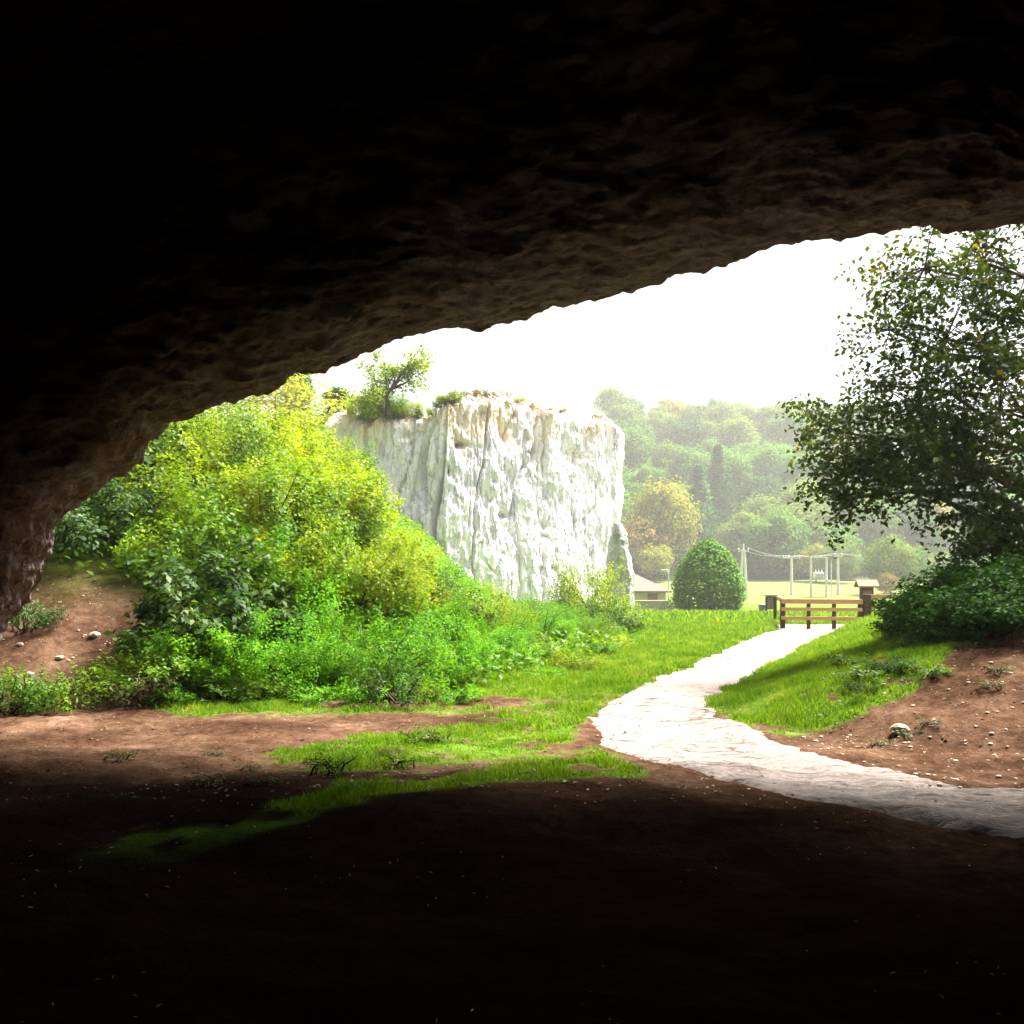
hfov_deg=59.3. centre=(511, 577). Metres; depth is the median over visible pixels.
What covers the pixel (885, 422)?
broadleaf tree
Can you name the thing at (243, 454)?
shrub
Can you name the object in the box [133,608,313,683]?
bush
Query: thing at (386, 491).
shrub
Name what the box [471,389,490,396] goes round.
shrub
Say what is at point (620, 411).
broadleaf tree
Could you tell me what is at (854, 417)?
broadleaf tree
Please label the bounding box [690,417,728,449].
broadleaf tree
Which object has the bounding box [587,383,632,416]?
broadleaf tree
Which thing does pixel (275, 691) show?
weed clump
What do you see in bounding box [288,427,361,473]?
shrub
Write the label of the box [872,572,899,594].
bushy tree
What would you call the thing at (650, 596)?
window
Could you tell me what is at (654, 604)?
stone wall
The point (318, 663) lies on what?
bush
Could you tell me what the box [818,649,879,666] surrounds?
weed clump
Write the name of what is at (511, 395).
shrub
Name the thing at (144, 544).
bush
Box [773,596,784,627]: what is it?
wooden railing
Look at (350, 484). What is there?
shrub
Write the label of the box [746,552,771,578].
bushy tree
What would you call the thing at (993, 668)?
weed tuft
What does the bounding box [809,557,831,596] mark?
transformer frame
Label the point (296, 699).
weed clump
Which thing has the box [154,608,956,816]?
grass
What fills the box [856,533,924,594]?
broadleaf tree
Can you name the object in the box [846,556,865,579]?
bushy tree
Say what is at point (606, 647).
weed clump
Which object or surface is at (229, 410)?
shrub
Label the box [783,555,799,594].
utility pole
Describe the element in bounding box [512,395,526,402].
shrub
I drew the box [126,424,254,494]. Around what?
shrub
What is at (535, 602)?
bush
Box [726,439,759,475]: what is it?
broadleaf tree
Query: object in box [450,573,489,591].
bush
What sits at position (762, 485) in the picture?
broadleaf tree
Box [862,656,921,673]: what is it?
weed clump
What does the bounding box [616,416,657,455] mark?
broadleaf tree
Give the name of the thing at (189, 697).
weed clump
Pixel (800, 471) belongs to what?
broadleaf tree
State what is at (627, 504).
broadleaf tree
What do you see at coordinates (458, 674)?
bush
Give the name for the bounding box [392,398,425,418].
shrub
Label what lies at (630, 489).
broadleaf tree
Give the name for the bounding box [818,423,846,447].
broadleaf tree
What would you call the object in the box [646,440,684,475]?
broadleaf tree
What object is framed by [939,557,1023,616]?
bush
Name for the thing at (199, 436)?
shrub
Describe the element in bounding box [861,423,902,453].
broadleaf tree
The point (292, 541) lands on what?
bush
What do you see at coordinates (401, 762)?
weed clump
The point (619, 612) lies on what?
shrub
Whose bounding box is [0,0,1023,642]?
cave
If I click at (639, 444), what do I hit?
broadleaf tree
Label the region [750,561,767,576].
bushy tree
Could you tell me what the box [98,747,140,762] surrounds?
weed tuft
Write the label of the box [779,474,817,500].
broadleaf tree
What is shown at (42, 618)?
weed clump
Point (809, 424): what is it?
broadleaf tree
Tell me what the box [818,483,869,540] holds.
broadleaf tree
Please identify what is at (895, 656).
weed clump
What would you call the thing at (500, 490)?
limestone cliff
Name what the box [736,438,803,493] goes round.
broadleaf tree
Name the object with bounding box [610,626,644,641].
bush
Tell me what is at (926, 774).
gravel
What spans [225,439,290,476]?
shrub
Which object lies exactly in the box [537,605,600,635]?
bush
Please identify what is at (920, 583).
bush
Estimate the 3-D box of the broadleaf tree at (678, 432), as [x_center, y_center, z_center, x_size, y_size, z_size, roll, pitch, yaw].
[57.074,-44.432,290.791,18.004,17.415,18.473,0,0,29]
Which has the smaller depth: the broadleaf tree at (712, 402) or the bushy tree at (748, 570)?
the bushy tree at (748, 570)
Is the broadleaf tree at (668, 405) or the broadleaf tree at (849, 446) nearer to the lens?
the broadleaf tree at (849, 446)
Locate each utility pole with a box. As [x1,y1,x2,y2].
[738,544,748,599]
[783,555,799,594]
[834,553,842,594]
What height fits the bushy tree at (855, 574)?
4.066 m
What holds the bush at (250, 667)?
on the ground at (666, 901)
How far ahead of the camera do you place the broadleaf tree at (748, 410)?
311.05 m
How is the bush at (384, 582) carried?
on the ground at (666, 901)
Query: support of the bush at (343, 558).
on the ground at (666, 901)
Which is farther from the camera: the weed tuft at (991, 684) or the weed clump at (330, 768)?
the weed tuft at (991, 684)
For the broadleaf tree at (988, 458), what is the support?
on the ground at (666, 901)
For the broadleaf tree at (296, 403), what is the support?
on the ground at (666, 901)
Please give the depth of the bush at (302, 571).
14.66 m
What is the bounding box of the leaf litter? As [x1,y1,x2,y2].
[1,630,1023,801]
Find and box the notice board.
[764,595,777,612]
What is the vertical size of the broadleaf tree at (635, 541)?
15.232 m
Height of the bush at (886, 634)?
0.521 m
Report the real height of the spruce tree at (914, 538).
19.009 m
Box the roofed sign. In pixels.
[854,580,879,603]
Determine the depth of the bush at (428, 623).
16.34 m
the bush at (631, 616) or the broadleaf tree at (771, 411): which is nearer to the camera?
the bush at (631, 616)
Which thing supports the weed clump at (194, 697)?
on the ground at (666, 901)
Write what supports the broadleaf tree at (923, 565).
on the ground at (666, 901)
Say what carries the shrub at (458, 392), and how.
on the limestone cliff
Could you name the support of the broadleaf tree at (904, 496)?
on the ground at (666, 901)
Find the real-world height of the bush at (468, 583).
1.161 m
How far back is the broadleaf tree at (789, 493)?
214.62 m
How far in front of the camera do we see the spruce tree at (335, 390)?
73.44 m
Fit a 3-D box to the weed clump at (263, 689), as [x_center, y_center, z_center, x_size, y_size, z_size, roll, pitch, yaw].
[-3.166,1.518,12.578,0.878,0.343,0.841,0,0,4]
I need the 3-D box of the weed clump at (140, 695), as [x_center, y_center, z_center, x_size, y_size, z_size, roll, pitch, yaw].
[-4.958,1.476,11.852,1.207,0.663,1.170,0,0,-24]
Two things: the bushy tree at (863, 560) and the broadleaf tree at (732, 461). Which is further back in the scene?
the broadleaf tree at (732, 461)
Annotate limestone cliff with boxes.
[322,389,624,605]
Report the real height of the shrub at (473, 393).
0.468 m
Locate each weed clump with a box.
[0,660,108,714]
[0,668,71,715]
[9,599,70,633]
[87,668,180,710]
[135,683,204,707]
[172,689,209,704]
[180,676,269,705]
[185,677,243,699]
[220,673,304,705]
[255,675,318,697]
[265,672,352,703]
[276,683,344,705]
[301,746,359,779]
[331,673,409,707]
[345,649,437,707]
[374,744,421,770]
[383,674,449,704]
[397,718,445,744]
[417,678,492,705]
[420,724,457,743]
[491,681,516,691]
[523,664,566,676]
[550,648,609,669]
[576,639,622,654]
[587,631,634,646]
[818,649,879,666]
[828,652,867,665]
[833,661,898,679]
[839,675,886,692]
[860,666,885,674]
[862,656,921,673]
[864,657,913,670]
[885,631,941,648]
[890,652,910,660]
[895,660,959,676]
[896,643,919,649]
[908,638,943,647]
[959,640,982,648]
[961,617,1023,632]
[977,637,1005,646]
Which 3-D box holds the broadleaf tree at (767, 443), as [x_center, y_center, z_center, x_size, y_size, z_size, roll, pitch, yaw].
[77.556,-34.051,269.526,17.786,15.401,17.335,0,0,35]
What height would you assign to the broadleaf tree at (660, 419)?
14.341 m
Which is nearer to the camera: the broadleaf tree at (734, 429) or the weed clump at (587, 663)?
the weed clump at (587, 663)
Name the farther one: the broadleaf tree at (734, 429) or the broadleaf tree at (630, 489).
the broadleaf tree at (734, 429)
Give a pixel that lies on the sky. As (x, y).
(758, 328)
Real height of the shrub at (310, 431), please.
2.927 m
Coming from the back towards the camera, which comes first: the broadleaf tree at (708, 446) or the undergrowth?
the broadleaf tree at (708, 446)
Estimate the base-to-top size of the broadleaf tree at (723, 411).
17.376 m
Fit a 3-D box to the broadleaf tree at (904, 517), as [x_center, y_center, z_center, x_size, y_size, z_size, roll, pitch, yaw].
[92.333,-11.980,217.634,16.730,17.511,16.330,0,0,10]
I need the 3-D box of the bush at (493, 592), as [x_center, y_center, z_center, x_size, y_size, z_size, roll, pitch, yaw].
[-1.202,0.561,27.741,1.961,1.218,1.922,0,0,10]
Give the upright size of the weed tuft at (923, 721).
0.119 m
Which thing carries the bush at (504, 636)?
on the ground at (666, 901)
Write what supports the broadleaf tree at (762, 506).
on the ground at (666, 901)
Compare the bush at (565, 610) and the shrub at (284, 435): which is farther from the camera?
the bush at (565, 610)
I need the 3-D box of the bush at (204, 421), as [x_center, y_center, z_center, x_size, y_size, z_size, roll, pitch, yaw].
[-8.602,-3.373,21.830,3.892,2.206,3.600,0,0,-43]
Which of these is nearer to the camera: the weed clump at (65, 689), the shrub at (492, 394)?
the weed clump at (65, 689)
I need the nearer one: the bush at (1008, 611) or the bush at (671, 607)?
the bush at (1008, 611)
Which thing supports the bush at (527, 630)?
on the ground at (666, 901)
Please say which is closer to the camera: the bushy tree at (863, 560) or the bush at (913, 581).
the bush at (913, 581)
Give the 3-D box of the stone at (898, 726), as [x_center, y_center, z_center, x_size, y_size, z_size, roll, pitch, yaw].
[4.053,1.582,9.404,0.206,0.124,0.156,0,0,0]
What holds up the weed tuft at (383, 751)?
on the ground at (666, 901)
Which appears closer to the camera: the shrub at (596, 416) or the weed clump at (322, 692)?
the weed clump at (322, 692)
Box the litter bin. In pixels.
[758,604,764,610]
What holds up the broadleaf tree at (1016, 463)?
on the ground at (666, 901)
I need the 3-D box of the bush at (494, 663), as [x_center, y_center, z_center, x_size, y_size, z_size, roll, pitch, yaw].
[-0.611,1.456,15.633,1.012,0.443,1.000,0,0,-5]
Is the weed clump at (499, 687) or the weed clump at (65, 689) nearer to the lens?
the weed clump at (65, 689)
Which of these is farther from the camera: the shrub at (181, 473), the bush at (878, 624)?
the shrub at (181, 473)
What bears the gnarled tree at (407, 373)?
on the limestone cliff
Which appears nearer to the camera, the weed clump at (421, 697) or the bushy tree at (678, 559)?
the weed clump at (421, 697)
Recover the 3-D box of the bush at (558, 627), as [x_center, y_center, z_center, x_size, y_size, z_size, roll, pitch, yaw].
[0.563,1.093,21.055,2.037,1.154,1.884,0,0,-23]
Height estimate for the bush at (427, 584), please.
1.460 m
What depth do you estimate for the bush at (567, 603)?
30.80 m
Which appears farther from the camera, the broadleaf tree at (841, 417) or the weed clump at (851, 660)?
the broadleaf tree at (841, 417)
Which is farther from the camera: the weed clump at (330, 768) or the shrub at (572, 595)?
the shrub at (572, 595)
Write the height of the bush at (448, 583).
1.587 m
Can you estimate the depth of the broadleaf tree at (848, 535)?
202.93 m
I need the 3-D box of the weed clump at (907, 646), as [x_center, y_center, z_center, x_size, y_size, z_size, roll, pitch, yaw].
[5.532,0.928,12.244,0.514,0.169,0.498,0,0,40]
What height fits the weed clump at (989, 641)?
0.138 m
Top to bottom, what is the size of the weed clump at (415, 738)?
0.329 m
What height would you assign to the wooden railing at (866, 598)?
1.340 m
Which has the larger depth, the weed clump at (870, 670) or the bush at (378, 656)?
the bush at (378, 656)
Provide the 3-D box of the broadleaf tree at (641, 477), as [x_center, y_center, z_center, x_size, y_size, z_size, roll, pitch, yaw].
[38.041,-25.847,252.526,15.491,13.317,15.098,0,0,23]
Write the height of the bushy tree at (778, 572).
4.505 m
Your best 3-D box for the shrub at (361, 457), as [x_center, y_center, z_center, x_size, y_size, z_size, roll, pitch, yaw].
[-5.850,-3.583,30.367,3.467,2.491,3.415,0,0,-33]
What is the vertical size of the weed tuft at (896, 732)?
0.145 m
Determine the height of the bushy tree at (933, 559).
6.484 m
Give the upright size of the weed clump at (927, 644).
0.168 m
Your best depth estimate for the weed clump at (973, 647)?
11.18 m
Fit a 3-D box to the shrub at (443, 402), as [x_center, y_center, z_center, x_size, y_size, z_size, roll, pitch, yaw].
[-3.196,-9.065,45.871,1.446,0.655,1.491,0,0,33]
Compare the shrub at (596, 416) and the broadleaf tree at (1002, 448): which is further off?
the broadleaf tree at (1002, 448)
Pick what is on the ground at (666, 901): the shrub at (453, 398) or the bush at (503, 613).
the bush at (503, 613)
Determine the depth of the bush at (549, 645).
18.02 m
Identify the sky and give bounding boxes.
[177,224,1023,457]
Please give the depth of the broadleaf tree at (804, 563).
188.77 m
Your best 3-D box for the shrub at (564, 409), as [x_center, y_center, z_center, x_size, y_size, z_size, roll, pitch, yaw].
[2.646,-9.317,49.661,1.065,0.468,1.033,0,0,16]
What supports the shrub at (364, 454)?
on the ground at (666, 901)
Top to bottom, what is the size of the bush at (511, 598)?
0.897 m
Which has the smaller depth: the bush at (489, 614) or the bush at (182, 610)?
the bush at (182, 610)
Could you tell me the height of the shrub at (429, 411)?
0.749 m
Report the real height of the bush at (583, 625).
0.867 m
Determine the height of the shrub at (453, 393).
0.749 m
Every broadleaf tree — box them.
[203,371,366,438]
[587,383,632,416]
[592,407,616,419]
[606,402,641,422]
[606,415,633,452]
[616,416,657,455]
[616,422,660,480]
[618,392,648,419]
[620,488,635,529]
[620,515,673,575]
[622,458,630,484]
[622,480,649,521]
[624,474,707,578]
[626,462,674,492]
[626,516,686,556]
[633,543,677,581]
[637,409,679,444]
[643,395,687,426]
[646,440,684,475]
[655,497,716,556]
[661,443,716,488]
[663,413,713,451]
[667,481,697,505]
[675,401,711,435]
[682,435,732,477]
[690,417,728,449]
[699,445,765,509]
[702,395,732,424]
[703,400,743,437]
[709,508,780,563]
[714,414,765,453]
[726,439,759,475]
[726,492,786,542]
[728,399,755,419]
[732,473,798,511]
[735,401,766,438]
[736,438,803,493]
[737,504,822,578]
[749,438,799,479]
[753,498,846,564]
[755,396,800,439]
[759,409,806,453]
[769,223,1023,575]
[777,444,819,479]
[778,451,837,489]
[778,480,841,536]
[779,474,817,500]
[784,413,827,452]
[790,398,817,417]
[792,543,830,581]
[801,451,860,487]
[805,523,865,557]
[812,538,861,577]
[817,401,841,417]
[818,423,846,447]
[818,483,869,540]
[819,407,857,441]
[829,439,866,454]
[840,496,906,559]
[849,394,878,433]
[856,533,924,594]
[860,411,903,439]
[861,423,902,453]
[872,496,934,557]
[877,485,930,532]
[886,544,933,586]
[906,494,956,542]
[922,476,980,540]
[977,453,1004,466]
[986,470,1023,501]
[990,430,1014,460]
[997,491,1023,510]
[999,454,1023,473]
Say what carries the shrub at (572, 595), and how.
on the ground at (666, 901)
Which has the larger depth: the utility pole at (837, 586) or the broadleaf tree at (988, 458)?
the broadleaf tree at (988, 458)
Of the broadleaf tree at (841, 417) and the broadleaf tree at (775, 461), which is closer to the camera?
the broadleaf tree at (775, 461)
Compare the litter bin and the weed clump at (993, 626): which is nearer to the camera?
the weed clump at (993, 626)
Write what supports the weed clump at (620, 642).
on the ground at (666, 901)
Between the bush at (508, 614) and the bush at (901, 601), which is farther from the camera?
the bush at (508, 614)
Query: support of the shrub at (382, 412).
on the limestone cliff
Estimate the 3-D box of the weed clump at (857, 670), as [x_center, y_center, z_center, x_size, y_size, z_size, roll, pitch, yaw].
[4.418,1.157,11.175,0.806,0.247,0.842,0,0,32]
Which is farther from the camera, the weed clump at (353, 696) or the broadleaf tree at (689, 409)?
the broadleaf tree at (689, 409)
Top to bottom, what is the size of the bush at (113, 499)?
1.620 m
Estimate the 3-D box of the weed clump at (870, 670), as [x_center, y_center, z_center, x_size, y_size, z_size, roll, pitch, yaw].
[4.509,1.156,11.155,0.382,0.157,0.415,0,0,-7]
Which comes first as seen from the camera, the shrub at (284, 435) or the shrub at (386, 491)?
the shrub at (284, 435)
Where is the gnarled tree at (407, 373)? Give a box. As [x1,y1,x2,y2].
[347,340,435,421]
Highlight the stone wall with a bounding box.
[635,600,667,610]
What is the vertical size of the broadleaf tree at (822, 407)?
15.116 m
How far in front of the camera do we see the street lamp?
79.95 m
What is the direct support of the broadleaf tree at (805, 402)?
on the ground at (666, 901)
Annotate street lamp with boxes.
[661,569,668,605]
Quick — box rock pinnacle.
[605,524,634,609]
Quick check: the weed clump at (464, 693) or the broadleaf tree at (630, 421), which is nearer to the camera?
the weed clump at (464, 693)
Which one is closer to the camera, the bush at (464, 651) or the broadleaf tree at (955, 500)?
the bush at (464, 651)
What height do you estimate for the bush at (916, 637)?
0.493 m
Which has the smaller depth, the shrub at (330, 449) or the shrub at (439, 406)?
the shrub at (330, 449)
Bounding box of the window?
[647,593,657,599]
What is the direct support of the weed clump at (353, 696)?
on the ground at (666, 901)
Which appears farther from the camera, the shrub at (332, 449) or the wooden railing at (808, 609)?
the wooden railing at (808, 609)
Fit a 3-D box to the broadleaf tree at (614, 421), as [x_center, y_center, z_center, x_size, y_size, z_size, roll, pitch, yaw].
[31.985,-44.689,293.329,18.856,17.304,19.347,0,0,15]
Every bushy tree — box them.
[670,550,686,570]
[738,557,760,578]
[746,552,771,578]
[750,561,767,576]
[767,562,786,578]
[785,557,809,578]
[840,564,861,578]
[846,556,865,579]
[858,559,881,579]
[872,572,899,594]
[926,552,948,566]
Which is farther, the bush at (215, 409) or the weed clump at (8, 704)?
the bush at (215, 409)
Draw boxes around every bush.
[52,478,187,553]
[65,468,240,539]
[67,639,242,698]
[83,422,216,512]
[102,528,321,665]
[107,492,281,577]
[129,408,234,480]
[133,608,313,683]
[146,413,234,451]
[154,441,365,564]
[202,516,369,600]
[202,604,347,688]
[204,562,361,648]
[238,513,379,602]
[267,632,368,682]
[271,519,434,614]
[305,600,462,687]
[340,557,451,623]
[340,584,486,657]
[351,525,443,586]
[354,612,498,674]
[382,526,418,556]
[384,642,472,686]
[393,610,470,641]
[397,553,472,621]
[414,567,509,632]
[432,554,461,578]
[433,564,478,596]
[439,571,472,602]
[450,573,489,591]
[459,579,495,605]
[463,578,506,606]
[468,651,505,672]
[469,596,540,629]
[471,608,544,646]
[473,616,533,657]
[474,630,539,665]
[481,597,520,624]
[492,594,539,621]
[498,591,520,607]
[501,601,579,646]
[505,591,532,604]
[506,602,576,637]
[511,596,559,622]
[514,633,566,659]
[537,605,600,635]
[545,598,588,612]
[551,603,588,618]
[579,615,627,639]
[604,606,645,626]
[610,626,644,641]
[656,600,679,610]
[863,572,1020,617]
[863,590,953,637]
[871,625,903,640]
[874,576,1023,638]
[886,558,982,596]
[892,612,999,644]
[893,553,1023,609]
[897,563,1023,634]
[898,574,943,597]
[937,540,1023,591]
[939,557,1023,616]
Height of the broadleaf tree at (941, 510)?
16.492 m
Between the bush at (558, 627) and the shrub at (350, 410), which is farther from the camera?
the shrub at (350, 410)
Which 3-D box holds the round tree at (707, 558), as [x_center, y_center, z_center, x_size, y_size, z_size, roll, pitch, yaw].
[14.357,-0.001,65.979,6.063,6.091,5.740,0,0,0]
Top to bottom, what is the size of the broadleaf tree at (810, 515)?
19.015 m
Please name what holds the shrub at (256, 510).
on the ground at (666, 901)
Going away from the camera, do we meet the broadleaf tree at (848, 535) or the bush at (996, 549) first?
the bush at (996, 549)
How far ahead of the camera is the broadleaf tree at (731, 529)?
206.22 m
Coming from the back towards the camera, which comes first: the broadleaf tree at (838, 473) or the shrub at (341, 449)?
the broadleaf tree at (838, 473)
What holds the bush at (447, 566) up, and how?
on the ground at (666, 901)
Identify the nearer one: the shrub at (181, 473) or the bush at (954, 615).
the bush at (954, 615)
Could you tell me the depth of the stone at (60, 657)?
12.96 m
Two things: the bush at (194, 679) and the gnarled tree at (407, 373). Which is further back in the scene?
the gnarled tree at (407, 373)
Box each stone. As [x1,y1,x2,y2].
[16,642,23,646]
[55,655,64,659]
[89,632,100,637]
[890,723,909,734]
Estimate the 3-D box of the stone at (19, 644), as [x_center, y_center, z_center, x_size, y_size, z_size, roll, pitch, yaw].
[-7.216,0.981,13.198,0.116,0.074,0.094,0,0,19]
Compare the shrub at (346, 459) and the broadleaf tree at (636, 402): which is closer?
the shrub at (346, 459)
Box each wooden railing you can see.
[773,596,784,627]
[781,599,862,628]
[862,594,903,616]
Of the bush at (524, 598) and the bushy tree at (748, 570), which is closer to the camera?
the bush at (524, 598)
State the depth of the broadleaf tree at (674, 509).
196.38 m
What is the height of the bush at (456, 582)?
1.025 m
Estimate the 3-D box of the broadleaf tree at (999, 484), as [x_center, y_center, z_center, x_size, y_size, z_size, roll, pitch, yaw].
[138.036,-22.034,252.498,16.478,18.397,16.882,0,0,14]
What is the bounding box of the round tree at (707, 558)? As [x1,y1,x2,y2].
[668,537,747,611]
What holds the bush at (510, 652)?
on the ground at (666, 901)
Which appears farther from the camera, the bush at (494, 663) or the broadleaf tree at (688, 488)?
the broadleaf tree at (688, 488)
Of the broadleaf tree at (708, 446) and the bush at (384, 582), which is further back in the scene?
the broadleaf tree at (708, 446)
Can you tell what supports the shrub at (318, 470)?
on the ground at (666, 901)
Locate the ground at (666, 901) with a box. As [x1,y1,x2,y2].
[0,433,1023,1023]
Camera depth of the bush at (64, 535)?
15.45 m
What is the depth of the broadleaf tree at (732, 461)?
244.30 m
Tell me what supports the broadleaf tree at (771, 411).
on the ground at (666, 901)
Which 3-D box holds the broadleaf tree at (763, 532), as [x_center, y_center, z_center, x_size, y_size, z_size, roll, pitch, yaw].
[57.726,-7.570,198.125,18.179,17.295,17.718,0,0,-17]
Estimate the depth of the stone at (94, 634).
13.55 m
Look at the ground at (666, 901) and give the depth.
5.13 m
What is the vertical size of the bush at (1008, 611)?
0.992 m
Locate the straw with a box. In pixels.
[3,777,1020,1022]
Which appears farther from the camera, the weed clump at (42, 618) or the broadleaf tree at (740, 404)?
the broadleaf tree at (740, 404)
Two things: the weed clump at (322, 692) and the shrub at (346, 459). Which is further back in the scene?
the shrub at (346, 459)
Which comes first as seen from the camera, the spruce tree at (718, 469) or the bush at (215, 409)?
the bush at (215, 409)
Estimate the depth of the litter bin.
48.14 m
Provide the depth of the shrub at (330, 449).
23.42 m
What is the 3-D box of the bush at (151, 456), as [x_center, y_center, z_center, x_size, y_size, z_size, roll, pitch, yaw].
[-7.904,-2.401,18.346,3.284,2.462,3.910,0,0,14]
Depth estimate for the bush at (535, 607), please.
25.20 m
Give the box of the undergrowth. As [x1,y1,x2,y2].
[41,489,635,695]
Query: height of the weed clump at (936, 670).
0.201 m
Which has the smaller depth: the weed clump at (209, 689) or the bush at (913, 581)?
the weed clump at (209, 689)
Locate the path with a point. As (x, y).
(994, 811)
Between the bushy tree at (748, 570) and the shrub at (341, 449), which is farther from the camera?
the bushy tree at (748, 570)
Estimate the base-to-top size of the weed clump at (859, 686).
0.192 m
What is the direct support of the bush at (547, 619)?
on the ground at (666, 901)
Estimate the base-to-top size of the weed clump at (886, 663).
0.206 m
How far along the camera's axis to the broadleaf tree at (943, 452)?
14.90 m
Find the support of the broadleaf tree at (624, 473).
on the ground at (666, 901)
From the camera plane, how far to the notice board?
47.92 m
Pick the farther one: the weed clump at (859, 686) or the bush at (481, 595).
the bush at (481, 595)
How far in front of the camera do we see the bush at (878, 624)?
13.08 m
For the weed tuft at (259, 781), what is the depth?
6.99 m
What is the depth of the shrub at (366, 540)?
17.59 m
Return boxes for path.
[588,624,1023,837]
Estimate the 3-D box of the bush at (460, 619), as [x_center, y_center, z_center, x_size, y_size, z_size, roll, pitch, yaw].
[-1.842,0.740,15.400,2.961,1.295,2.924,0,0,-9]
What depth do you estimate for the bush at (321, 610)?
13.66 m
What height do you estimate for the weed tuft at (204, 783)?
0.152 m
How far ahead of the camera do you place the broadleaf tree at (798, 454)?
265.66 m
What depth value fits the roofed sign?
33.33 m
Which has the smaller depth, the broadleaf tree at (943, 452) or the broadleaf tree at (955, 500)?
the broadleaf tree at (943, 452)
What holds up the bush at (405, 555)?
on the ground at (666, 901)
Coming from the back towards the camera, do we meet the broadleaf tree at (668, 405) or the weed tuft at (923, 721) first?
the broadleaf tree at (668, 405)
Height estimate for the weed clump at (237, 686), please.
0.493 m
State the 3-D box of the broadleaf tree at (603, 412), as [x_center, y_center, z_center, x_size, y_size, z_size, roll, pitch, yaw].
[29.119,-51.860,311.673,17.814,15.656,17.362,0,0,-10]
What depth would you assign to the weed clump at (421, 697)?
12.21 m
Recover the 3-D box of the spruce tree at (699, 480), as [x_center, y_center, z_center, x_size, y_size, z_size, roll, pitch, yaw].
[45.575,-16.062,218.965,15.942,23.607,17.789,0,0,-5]
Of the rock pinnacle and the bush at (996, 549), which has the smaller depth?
the bush at (996, 549)
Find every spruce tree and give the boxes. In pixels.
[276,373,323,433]
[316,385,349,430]
[684,464,722,550]
[697,444,741,528]
[901,496,952,566]
[946,501,989,562]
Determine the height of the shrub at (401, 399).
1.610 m
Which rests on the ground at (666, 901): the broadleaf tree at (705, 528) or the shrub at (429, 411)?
the broadleaf tree at (705, 528)
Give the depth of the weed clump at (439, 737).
9.14 m
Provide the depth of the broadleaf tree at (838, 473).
248.79 m
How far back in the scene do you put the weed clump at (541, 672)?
15.32 m
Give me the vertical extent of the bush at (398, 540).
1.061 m
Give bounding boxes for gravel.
[2,579,1023,788]
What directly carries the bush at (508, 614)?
on the ground at (666, 901)
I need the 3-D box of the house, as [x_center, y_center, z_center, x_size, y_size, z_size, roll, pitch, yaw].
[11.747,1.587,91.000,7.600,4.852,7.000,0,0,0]
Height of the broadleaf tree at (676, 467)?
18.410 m
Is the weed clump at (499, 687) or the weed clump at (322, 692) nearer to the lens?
the weed clump at (322, 692)
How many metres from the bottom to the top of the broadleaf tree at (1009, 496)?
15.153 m
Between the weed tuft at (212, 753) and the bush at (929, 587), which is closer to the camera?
the weed tuft at (212, 753)
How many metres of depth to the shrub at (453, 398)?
45.46 m
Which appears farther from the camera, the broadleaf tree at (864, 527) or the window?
the broadleaf tree at (864, 527)
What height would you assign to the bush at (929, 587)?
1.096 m
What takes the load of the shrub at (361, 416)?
on the limestone cliff
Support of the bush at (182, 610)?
on the ground at (666, 901)
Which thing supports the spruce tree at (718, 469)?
on the ground at (666, 901)
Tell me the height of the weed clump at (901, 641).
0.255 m
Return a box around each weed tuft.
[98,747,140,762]
[184,768,227,787]
[199,748,228,756]
[233,761,265,771]
[243,770,282,786]
[375,745,402,755]
[863,735,897,747]
[886,727,923,738]
[916,716,943,727]
[977,678,1007,689]
[985,663,1016,675]
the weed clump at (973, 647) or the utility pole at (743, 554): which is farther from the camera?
the utility pole at (743, 554)
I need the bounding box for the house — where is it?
[633,574,671,599]
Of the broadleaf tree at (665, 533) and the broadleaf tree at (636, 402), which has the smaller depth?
the broadleaf tree at (665, 533)
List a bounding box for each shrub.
[105,428,288,535]
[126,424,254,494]
[134,397,290,496]
[148,418,233,459]
[156,400,265,451]
[194,399,327,477]
[195,448,345,541]
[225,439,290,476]
[230,400,339,453]
[244,435,410,544]
[254,461,396,557]
[256,410,355,470]
[258,440,369,516]
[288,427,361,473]
[298,433,392,496]
[301,427,361,468]
[316,445,369,489]
[332,436,386,489]
[342,390,376,417]
[354,401,395,420]
[364,384,411,414]
[370,395,401,415]
[378,478,392,507]
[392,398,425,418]
[422,405,437,416]
[431,399,452,409]
[434,395,459,404]
[435,389,465,404]
[435,391,463,402]
[448,388,468,396]
[464,390,482,397]
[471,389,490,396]
[483,391,495,396]
[501,391,514,397]
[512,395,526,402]
[545,547,642,615]
[554,405,568,412]
[560,592,650,633]
[589,411,599,419]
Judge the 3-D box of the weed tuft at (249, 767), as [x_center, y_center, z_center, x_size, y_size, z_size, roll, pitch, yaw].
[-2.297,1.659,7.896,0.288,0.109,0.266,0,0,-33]
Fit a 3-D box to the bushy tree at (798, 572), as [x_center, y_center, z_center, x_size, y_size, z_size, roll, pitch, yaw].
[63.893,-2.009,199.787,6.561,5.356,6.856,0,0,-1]
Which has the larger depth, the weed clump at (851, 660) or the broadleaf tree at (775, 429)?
the broadleaf tree at (775, 429)
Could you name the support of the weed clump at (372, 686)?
on the ground at (666, 901)
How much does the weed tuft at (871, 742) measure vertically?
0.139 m
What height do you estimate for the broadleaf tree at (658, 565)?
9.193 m
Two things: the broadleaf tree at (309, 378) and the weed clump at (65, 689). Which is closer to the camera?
the weed clump at (65, 689)

